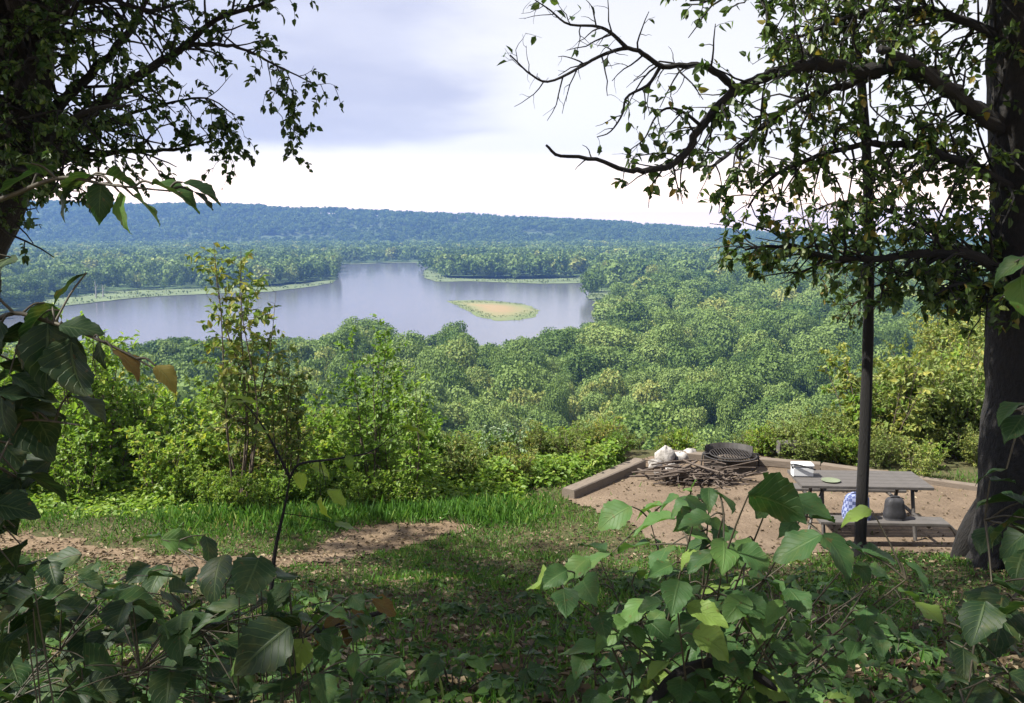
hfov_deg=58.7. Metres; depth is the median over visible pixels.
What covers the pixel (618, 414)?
valley tree
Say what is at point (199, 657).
seedling
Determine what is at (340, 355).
valley tree
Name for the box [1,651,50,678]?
seedling
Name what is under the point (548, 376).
valley tree
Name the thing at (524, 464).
weed
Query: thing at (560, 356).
valley tree
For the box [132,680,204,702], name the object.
seedling
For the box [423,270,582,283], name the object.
river bank
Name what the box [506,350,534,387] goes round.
valley tree
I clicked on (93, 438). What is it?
shrub
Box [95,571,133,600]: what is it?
seedling
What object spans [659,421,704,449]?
weed
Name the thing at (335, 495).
sapling
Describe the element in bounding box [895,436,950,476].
shrub
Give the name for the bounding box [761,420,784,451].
weed
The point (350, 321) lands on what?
valley tree
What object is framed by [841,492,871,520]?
bag
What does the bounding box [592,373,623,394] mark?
valley tree
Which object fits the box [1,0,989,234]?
sky
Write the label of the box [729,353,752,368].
valley tree
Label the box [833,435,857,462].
weed
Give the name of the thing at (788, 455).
shrub
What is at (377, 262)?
river bank
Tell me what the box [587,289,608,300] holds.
river bank
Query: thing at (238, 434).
shrub
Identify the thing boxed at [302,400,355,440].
shrub
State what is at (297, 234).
hills
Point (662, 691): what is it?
vine
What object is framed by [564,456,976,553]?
campsite clearing
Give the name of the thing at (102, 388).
shrub
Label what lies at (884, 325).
valley tree
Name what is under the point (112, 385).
shrub
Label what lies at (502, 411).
valley tree
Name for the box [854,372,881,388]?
valley tree
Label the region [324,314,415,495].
shrub
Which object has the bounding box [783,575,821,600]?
seedling
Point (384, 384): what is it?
valley tree
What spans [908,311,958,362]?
shrub
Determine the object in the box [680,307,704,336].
valley tree
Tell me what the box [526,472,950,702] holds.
viburnum shrub
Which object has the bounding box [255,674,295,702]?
seedling
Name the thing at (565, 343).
valley tree
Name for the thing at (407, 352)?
valley tree
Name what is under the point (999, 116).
oak tree
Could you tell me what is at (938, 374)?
shrub
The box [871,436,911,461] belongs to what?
shrub
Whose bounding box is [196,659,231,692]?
seedling
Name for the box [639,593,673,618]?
seedling
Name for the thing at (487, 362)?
valley tree
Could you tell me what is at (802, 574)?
seedling
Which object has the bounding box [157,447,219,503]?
shrub
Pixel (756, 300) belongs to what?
valley tree
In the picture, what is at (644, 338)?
valley tree
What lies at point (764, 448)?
weed
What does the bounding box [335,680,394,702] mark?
seedling
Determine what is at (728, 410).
valley tree
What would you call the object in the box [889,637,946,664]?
seedling
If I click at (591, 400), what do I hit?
valley tree
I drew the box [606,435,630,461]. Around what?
weed
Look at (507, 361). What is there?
valley tree
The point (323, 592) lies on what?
seedling
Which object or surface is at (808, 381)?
valley tree
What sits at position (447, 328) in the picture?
valley tree
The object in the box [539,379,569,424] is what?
valley tree
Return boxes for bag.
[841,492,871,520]
[883,496,905,520]
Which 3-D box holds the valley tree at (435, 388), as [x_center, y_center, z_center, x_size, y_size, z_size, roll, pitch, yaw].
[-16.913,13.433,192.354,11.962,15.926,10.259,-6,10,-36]
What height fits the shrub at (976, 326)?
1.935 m
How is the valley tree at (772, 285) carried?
on the ground at (954, 465)
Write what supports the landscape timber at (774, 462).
on the campsite clearing
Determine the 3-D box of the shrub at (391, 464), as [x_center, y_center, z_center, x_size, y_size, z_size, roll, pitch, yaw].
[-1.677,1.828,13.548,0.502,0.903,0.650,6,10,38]
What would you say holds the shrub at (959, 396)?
on the ground at (954, 465)
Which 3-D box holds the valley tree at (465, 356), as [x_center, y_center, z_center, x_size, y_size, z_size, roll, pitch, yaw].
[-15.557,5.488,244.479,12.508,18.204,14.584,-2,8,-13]
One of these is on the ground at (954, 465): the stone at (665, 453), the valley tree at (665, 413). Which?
the valley tree at (665, 413)
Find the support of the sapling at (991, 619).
on the ground at (954, 465)
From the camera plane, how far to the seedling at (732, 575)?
7.05 m
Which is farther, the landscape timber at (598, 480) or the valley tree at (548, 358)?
the valley tree at (548, 358)
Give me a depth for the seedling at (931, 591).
7.38 m
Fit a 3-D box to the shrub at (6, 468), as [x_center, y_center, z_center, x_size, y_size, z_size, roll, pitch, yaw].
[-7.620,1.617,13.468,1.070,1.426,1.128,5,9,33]
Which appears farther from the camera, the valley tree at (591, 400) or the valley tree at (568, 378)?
the valley tree at (568, 378)
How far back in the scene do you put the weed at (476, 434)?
15.89 m
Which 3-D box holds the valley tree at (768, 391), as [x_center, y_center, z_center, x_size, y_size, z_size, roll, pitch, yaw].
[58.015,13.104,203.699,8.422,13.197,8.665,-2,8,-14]
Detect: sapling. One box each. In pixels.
[0,161,220,702]
[184,242,298,504]
[224,395,428,590]
[254,339,319,480]
[931,255,1023,702]
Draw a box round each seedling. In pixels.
[0,648,50,681]
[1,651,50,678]
[9,663,51,683]
[17,638,67,659]
[46,619,89,639]
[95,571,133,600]
[101,571,118,582]
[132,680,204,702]
[139,651,227,702]
[149,650,205,673]
[160,644,234,664]
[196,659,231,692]
[201,624,239,647]
[221,588,230,596]
[221,611,257,626]
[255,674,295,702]
[267,581,309,599]
[287,584,334,609]
[307,641,376,681]
[321,599,349,608]
[327,648,406,689]
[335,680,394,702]
[365,641,394,656]
[372,613,413,638]
[374,675,426,702]
[412,650,507,696]
[439,601,469,614]
[475,603,508,620]
[477,633,555,693]
[502,665,561,702]
[505,591,552,622]
[527,615,580,637]
[594,638,660,670]
[596,668,644,694]
[609,575,652,594]
[626,577,661,593]
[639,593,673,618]
[660,567,691,580]
[716,573,745,590]
[739,585,766,595]
[748,628,785,641]
[763,635,830,660]
[768,625,837,668]
[771,639,859,702]
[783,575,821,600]
[783,603,812,624]
[792,665,832,691]
[795,566,827,580]
[810,581,858,596]
[824,590,858,607]
[830,621,862,642]
[848,659,909,702]
[861,632,940,666]
[885,607,938,643]
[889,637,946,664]
[918,584,946,597]
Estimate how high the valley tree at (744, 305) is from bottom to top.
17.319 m
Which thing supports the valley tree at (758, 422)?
on the ground at (954, 465)
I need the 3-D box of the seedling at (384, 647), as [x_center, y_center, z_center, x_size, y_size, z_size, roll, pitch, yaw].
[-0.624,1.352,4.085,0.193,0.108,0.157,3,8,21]
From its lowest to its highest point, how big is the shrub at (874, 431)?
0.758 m
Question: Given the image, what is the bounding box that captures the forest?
[0,199,989,442]
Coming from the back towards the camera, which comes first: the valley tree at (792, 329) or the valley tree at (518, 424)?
the valley tree at (792, 329)
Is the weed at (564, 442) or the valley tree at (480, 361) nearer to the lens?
the weed at (564, 442)
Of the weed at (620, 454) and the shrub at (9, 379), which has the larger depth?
the shrub at (9, 379)
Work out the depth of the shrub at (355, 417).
17.24 m
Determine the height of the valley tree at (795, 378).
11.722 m
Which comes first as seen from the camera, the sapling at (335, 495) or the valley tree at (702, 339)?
the sapling at (335, 495)
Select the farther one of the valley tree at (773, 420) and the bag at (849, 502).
the valley tree at (773, 420)
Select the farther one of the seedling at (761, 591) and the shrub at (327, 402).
the shrub at (327, 402)
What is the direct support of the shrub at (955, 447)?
on the ground at (954, 465)
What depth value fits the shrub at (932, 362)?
19.01 m
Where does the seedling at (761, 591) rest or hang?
on the ground at (954, 465)
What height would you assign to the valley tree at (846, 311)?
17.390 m
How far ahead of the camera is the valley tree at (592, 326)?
290.60 m
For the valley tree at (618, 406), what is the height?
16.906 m
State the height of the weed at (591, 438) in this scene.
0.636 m
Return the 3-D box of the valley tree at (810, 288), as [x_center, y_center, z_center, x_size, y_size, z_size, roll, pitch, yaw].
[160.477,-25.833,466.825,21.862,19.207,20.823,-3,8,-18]
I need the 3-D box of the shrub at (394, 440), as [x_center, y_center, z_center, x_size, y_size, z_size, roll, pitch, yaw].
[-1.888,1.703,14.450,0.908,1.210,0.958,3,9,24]
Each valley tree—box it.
[320,324,369,355]
[324,353,357,386]
[326,349,361,369]
[332,388,359,410]
[338,316,361,329]
[353,389,386,411]
[355,374,371,396]
[357,319,398,341]
[358,340,375,372]
[360,317,395,335]
[360,379,391,403]
[369,336,425,376]
[381,357,419,382]
[386,391,456,436]
[401,380,422,392]
[403,339,424,354]
[405,369,433,383]
[411,379,453,408]
[414,347,458,382]
[418,344,458,359]
[425,364,443,383]
[434,328,479,349]
[435,338,477,379]
[436,320,467,345]
[436,402,472,431]
[439,360,469,399]
[439,425,468,433]
[442,332,479,358]
[447,332,477,356]
[453,394,480,411]
[461,364,490,394]
[462,391,515,422]
[464,403,506,441]
[475,357,492,372]
[477,346,502,359]
[483,358,495,371]
[487,348,514,378]
[490,360,548,403]
[490,401,515,432]
[493,356,522,389]
[500,340,536,364]
[502,345,546,354]
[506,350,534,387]
[506,413,538,434]
[518,402,542,430]
[522,351,551,388]
[527,368,568,389]
[528,329,576,357]
[531,420,558,430]
[538,357,562,371]
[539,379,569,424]
[540,327,577,336]
[540,359,558,373]
[540,410,569,429]
[548,374,570,410]
[554,352,568,361]
[554,370,578,394]
[555,344,602,371]
[559,328,586,353]
[560,343,602,390]
[574,345,621,384]
[575,328,616,350]
[575,376,612,412]
[576,412,607,427]
[579,391,608,418]
[582,325,639,351]
[583,323,622,342]
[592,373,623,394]
[595,363,629,389]
[601,350,653,372]
[602,412,632,425]
[604,346,629,362]
[604,393,632,421]
[611,405,677,449]
[616,403,632,415]
[618,342,642,353]
[622,369,655,392]
[631,329,661,344]
[631,335,672,367]
[633,401,708,444]
[637,340,686,363]
[639,361,671,385]
[640,300,660,309]
[640,400,674,414]
[642,294,670,309]
[649,307,683,331]
[649,324,692,347]
[651,319,697,351]
[654,366,688,394]
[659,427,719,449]
[664,379,723,425]
[667,288,706,309]
[675,364,722,394]
[678,407,707,430]
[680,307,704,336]
[681,345,723,368]
[688,305,728,337]
[693,337,712,344]
[693,400,728,428]
[693,423,718,442]
[696,313,741,352]
[705,378,739,423]
[713,357,746,396]
[714,392,741,442]
[717,372,767,411]
[718,306,754,335]
[723,406,771,441]
[727,293,763,304]
[728,329,774,361]
[729,338,784,356]
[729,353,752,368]
[734,301,758,312]
[737,311,780,345]
[737,419,763,443]
[738,316,781,348]
[739,396,789,418]
[744,346,801,395]
[751,381,792,413]
[760,282,787,298]
[764,411,810,426]
[766,402,797,423]
[768,308,811,334]
[779,311,816,343]
[779,355,799,367]
[779,397,820,419]
[787,317,818,336]
[789,328,839,365]
[790,368,818,396]
[791,290,827,306]
[797,349,830,397]
[799,390,833,422]
[801,283,839,295]
[810,317,862,352]
[814,393,837,406]
[819,277,851,288]
[821,349,842,370]
[824,307,879,328]
[826,310,844,331]
[832,310,858,325]
[832,394,858,420]
[840,354,861,372]
[846,327,888,357]
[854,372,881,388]
[874,321,915,352]
[882,321,910,364]
[883,332,915,356]
[897,313,918,332]
[911,301,936,324]
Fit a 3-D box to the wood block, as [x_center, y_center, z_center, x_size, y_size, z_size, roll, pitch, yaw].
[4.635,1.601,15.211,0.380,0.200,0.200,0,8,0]
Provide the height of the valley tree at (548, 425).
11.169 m
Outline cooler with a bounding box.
[790,461,815,476]
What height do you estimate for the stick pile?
0.393 m
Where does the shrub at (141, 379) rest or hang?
on the ground at (954, 465)
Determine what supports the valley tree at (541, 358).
on the ground at (954, 465)
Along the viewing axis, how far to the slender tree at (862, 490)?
9.28 m
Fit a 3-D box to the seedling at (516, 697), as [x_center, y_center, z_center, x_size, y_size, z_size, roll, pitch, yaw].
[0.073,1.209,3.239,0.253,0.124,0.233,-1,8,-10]
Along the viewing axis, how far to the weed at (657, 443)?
16.45 m
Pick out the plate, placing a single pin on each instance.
(830, 480)
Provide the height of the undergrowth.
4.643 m
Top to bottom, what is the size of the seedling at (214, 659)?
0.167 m
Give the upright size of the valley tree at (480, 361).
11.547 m
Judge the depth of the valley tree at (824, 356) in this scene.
254.19 m
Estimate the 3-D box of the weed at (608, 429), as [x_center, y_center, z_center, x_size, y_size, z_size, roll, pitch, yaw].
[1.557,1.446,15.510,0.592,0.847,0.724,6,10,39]
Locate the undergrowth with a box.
[26,425,621,520]
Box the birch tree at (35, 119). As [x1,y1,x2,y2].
[0,0,343,265]
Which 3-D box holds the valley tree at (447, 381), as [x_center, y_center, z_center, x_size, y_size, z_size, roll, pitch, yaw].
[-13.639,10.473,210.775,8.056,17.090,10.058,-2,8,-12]
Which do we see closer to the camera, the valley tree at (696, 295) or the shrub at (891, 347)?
the shrub at (891, 347)
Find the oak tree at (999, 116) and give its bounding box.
[497,0,1023,571]
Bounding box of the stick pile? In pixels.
[624,459,768,490]
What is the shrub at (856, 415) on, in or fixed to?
on the ground at (954, 465)
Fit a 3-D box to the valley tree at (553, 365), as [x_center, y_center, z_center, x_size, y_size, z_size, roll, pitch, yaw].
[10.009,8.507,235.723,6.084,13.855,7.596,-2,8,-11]
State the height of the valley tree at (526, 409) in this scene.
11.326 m
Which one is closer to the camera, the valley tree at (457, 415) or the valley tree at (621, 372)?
the valley tree at (457, 415)
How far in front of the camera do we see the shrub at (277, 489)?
12.91 m
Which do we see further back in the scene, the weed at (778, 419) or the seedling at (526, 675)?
the weed at (778, 419)
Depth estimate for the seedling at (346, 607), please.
6.32 m
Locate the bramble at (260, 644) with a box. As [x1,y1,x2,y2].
[0,528,310,702]
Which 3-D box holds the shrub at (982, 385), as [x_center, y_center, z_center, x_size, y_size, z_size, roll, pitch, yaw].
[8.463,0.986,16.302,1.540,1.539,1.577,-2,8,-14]
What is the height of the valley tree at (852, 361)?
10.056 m
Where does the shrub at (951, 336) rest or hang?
on the ground at (954, 465)
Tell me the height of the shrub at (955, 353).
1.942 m
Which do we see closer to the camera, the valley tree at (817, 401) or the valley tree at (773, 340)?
the valley tree at (817, 401)
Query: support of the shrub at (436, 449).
on the ground at (954, 465)
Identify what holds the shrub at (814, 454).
on the ground at (954, 465)
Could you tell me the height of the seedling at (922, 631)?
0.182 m
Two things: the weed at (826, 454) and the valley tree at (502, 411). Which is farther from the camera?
the valley tree at (502, 411)
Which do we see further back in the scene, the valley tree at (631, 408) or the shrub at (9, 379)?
the valley tree at (631, 408)
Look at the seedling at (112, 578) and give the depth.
7.76 m
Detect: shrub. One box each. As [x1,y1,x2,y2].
[0,313,146,492]
[0,347,17,384]
[0,356,113,383]
[0,379,37,487]
[0,435,18,474]
[1,348,17,382]
[2,302,154,482]
[2,366,115,387]
[31,418,117,504]
[51,386,167,496]
[53,377,115,459]
[56,367,179,460]
[106,388,203,466]
[111,361,185,484]
[118,409,197,501]
[144,406,240,483]
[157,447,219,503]
[166,384,243,454]
[174,407,206,444]
[182,354,254,468]
[193,369,278,441]
[193,465,247,508]
[206,403,275,475]
[211,458,271,511]
[218,409,316,494]
[233,372,288,432]
[253,465,303,507]
[253,470,293,505]
[257,387,329,459]
[266,415,329,477]
[285,457,331,504]
[286,415,359,486]
[301,404,349,445]
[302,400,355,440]
[313,431,370,480]
[316,403,389,454]
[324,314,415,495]
[330,461,383,506]
[333,409,386,426]
[345,396,406,452]
[351,409,405,439]
[367,422,428,483]
[379,458,438,502]
[380,447,408,494]
[389,407,454,476]
[390,356,443,500]
[396,417,439,440]
[418,427,463,455]
[434,433,489,486]
[475,418,533,465]
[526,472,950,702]
[769,421,815,459]
[781,409,856,432]
[787,433,821,461]
[800,421,837,440]
[803,404,856,437]
[808,422,855,463]
[816,341,960,451]
[817,411,857,446]
[818,405,857,440]
[820,349,934,436]
[825,426,858,465]
[831,370,917,446]
[845,384,924,441]
[849,423,915,466]
[853,348,928,394]
[854,352,964,442]
[870,426,906,467]
[871,378,917,441]
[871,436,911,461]
[874,340,946,392]
[892,342,983,447]
[895,333,983,385]
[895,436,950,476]
[903,308,985,350]
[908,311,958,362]
[912,434,953,469]
[913,363,984,441]
[914,421,946,452]
[917,340,984,379]
[918,368,984,451]
[923,318,984,359]
[928,335,982,376]
[935,347,984,439]
[935,422,979,461]
[949,318,984,358]
[950,417,978,458]
[951,308,984,341]
[951,320,984,350]
[953,322,984,359]
[956,365,984,439]
[957,337,983,361]
[960,434,978,466]
[963,343,983,382]
[969,315,983,341]
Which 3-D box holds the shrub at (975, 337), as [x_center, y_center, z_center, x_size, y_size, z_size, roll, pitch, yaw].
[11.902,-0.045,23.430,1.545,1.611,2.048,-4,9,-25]
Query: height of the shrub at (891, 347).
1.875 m
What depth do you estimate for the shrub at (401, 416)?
18.08 m
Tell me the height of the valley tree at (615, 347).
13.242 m
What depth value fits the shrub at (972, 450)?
14.85 m
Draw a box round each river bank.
[30,280,331,306]
[341,262,422,264]
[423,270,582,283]
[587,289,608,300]
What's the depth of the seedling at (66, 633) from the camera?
4.98 m
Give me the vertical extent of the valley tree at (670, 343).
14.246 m
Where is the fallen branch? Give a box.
[298,611,382,637]
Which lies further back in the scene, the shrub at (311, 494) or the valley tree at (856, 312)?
the valley tree at (856, 312)
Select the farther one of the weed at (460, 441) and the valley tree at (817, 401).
the valley tree at (817, 401)
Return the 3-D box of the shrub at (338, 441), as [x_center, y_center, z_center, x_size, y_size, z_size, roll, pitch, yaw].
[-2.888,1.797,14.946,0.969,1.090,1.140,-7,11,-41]
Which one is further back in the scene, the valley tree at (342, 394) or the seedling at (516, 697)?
the valley tree at (342, 394)
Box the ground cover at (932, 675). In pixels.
[0,512,1023,702]
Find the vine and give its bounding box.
[646,658,785,702]
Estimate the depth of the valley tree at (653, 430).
137.75 m
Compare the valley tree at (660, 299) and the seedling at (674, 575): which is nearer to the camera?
the seedling at (674, 575)
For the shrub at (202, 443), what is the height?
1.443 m
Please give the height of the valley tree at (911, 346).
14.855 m
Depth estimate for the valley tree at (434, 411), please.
169.23 m
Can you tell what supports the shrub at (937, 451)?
on the ground at (954, 465)
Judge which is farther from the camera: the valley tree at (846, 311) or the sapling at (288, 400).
the valley tree at (846, 311)
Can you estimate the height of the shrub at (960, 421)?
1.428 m
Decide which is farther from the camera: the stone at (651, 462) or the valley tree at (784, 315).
the valley tree at (784, 315)
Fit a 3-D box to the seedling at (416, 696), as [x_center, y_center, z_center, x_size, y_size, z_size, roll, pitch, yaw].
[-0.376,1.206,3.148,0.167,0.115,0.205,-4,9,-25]
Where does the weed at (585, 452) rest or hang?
on the ground at (954, 465)
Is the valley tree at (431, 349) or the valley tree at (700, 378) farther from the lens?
the valley tree at (431, 349)
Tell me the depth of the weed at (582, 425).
15.75 m
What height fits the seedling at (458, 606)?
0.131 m
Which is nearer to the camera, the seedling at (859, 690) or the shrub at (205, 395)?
the seedling at (859, 690)
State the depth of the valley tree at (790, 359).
266.57 m
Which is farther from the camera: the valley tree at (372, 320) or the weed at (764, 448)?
the valley tree at (372, 320)
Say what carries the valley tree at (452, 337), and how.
on the ground at (954, 465)
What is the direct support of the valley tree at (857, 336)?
on the ground at (954, 465)
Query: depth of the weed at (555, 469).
13.93 m
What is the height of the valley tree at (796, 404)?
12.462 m
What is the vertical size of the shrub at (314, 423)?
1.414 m
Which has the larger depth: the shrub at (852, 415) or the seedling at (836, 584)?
the shrub at (852, 415)
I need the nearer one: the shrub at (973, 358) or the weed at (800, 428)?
the weed at (800, 428)
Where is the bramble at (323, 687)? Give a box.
[174,592,402,702]
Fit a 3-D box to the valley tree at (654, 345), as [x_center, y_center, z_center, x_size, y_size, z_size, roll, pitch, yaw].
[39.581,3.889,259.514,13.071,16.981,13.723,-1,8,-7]
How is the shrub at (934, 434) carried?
on the ground at (954, 465)
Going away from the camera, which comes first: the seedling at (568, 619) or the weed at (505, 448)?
the seedling at (568, 619)
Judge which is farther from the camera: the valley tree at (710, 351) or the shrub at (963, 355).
the valley tree at (710, 351)
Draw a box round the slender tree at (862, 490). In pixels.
[771,0,939,558]
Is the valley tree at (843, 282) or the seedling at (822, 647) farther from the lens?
the valley tree at (843, 282)
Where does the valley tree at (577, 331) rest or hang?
on the ground at (954, 465)
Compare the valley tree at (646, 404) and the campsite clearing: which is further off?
the valley tree at (646, 404)
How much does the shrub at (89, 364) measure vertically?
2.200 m
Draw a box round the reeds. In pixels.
[43,270,606,319]
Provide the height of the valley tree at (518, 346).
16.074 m
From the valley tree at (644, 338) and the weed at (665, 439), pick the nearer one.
the weed at (665, 439)
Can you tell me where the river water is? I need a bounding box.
[3,263,597,347]
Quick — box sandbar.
[447,300,539,320]
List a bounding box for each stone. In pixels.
[648,458,662,468]
[654,445,675,464]
[675,451,688,462]
[683,448,696,452]
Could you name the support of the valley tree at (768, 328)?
on the ground at (954, 465)
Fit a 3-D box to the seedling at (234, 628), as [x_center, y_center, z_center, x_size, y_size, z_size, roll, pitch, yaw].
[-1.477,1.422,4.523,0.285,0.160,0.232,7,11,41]
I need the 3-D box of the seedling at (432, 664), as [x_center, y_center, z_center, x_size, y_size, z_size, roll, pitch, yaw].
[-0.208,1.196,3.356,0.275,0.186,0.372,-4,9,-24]
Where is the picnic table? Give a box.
[787,469,956,540]
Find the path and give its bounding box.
[0,520,472,578]
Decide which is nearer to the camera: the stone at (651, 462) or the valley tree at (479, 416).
the stone at (651, 462)
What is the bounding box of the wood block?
[776,440,800,453]
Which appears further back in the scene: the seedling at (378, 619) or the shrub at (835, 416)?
the shrub at (835, 416)
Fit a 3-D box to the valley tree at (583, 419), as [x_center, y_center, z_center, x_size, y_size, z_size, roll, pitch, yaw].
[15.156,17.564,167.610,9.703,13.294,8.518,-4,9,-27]
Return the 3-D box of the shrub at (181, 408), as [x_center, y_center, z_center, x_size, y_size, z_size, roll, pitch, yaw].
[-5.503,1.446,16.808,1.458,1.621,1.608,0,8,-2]
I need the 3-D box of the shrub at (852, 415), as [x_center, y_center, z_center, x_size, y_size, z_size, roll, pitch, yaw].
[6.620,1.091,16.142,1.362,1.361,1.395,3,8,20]
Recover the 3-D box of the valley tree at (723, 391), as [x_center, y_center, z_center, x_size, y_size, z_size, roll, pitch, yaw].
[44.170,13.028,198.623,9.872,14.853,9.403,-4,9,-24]
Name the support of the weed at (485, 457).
on the ground at (954, 465)
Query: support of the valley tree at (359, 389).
on the ground at (954, 465)
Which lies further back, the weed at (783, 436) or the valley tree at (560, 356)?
the valley tree at (560, 356)
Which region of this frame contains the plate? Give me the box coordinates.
[821,477,840,482]
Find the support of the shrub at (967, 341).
on the ground at (954, 465)
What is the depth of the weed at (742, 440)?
16.07 m
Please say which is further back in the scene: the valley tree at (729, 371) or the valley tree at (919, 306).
the valley tree at (919, 306)
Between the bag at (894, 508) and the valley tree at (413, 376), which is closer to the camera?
the bag at (894, 508)
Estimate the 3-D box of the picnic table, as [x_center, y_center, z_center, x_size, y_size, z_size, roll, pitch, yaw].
[4.336,1.954,11.350,1.778,0.764,1.694,0,8,0]
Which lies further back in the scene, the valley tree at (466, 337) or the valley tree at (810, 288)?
the valley tree at (810, 288)
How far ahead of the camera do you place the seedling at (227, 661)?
3.73 m
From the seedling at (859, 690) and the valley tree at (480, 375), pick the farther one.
the valley tree at (480, 375)
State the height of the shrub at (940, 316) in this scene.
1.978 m
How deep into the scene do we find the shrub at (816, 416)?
16.15 m
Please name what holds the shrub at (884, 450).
on the ground at (954, 465)
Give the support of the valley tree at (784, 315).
on the ground at (954, 465)
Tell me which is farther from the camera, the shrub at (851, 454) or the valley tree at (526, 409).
the valley tree at (526, 409)
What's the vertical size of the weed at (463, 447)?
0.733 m
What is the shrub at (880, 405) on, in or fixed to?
on the ground at (954, 465)
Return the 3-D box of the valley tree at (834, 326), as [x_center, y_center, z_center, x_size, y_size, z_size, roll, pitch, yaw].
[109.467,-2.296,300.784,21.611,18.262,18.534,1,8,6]
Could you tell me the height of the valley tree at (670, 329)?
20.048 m
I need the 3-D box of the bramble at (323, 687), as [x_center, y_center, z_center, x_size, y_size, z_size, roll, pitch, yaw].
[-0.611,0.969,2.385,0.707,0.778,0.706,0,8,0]
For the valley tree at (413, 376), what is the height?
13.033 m
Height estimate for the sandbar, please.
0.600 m
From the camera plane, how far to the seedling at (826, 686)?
3.10 m
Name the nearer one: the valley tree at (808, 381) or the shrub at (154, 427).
the shrub at (154, 427)
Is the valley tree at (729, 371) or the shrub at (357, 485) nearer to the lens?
the shrub at (357, 485)
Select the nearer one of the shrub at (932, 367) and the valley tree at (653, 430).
the shrub at (932, 367)
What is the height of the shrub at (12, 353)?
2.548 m
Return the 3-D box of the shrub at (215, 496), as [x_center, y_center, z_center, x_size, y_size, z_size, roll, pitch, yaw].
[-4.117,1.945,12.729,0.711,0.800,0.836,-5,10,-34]
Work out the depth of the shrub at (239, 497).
12.53 m
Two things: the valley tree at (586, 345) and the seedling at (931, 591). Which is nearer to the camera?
the seedling at (931, 591)
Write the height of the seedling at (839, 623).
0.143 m
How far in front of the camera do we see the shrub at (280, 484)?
12.64 m
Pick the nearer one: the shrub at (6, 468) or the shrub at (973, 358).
the shrub at (6, 468)
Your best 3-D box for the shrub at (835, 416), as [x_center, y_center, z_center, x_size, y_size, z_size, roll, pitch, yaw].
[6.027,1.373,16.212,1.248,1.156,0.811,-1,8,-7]
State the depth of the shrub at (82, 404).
15.20 m
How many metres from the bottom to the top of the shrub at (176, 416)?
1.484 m
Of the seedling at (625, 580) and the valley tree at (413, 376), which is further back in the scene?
the valley tree at (413, 376)
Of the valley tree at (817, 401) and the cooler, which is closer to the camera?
the cooler
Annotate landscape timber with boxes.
[562,458,645,498]
[674,450,819,469]
[821,462,977,490]
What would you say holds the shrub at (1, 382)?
on the ground at (954, 465)
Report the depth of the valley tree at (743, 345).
272.21 m
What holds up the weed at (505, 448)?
on the ground at (954, 465)
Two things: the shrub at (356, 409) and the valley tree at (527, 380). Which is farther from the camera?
the valley tree at (527, 380)
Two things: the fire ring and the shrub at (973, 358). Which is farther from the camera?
the shrub at (973, 358)
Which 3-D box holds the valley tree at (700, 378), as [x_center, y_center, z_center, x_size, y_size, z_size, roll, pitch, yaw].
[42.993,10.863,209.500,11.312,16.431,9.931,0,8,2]
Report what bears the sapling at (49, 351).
on the ground at (954, 465)
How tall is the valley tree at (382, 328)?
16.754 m
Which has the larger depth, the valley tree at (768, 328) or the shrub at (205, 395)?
the valley tree at (768, 328)
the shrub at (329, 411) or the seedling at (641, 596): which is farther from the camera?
the shrub at (329, 411)
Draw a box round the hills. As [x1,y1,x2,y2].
[15,208,697,242]
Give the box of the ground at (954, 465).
[0,235,1023,702]
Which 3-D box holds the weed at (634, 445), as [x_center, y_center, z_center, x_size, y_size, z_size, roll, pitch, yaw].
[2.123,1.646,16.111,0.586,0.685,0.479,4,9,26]
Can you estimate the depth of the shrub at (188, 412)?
16.46 m
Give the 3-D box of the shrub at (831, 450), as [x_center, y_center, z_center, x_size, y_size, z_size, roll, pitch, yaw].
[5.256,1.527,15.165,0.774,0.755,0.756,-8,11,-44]
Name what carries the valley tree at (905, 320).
on the ground at (954, 465)
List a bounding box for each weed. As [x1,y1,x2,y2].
[447,431,473,452]
[454,430,485,465]
[469,431,497,443]
[475,432,514,459]
[487,441,512,471]
[488,444,522,465]
[498,441,538,485]
[518,420,546,455]
[529,420,566,461]
[541,455,567,481]
[547,421,586,465]
[568,427,597,448]
[569,420,596,438]
[573,439,604,475]
[585,411,626,447]
[590,416,627,442]
[599,428,634,464]
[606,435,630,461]
[620,425,649,449]
[651,438,668,449]
[652,431,679,449]
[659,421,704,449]
[730,430,753,444]
[743,418,781,456]
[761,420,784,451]
[769,413,809,456]
[774,427,795,455]
[785,424,823,438]
[789,426,834,460]
[797,429,824,461]
[819,435,843,463]
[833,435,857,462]
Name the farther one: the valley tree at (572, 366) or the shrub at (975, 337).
the valley tree at (572, 366)
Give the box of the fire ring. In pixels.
[700,442,759,472]
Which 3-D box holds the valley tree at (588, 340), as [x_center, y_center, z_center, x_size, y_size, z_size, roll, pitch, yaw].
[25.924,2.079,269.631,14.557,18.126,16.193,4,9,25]
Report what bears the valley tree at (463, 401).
on the ground at (954, 465)
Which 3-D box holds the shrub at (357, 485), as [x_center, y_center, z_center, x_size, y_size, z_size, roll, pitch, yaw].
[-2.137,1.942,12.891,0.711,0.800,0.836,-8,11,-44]

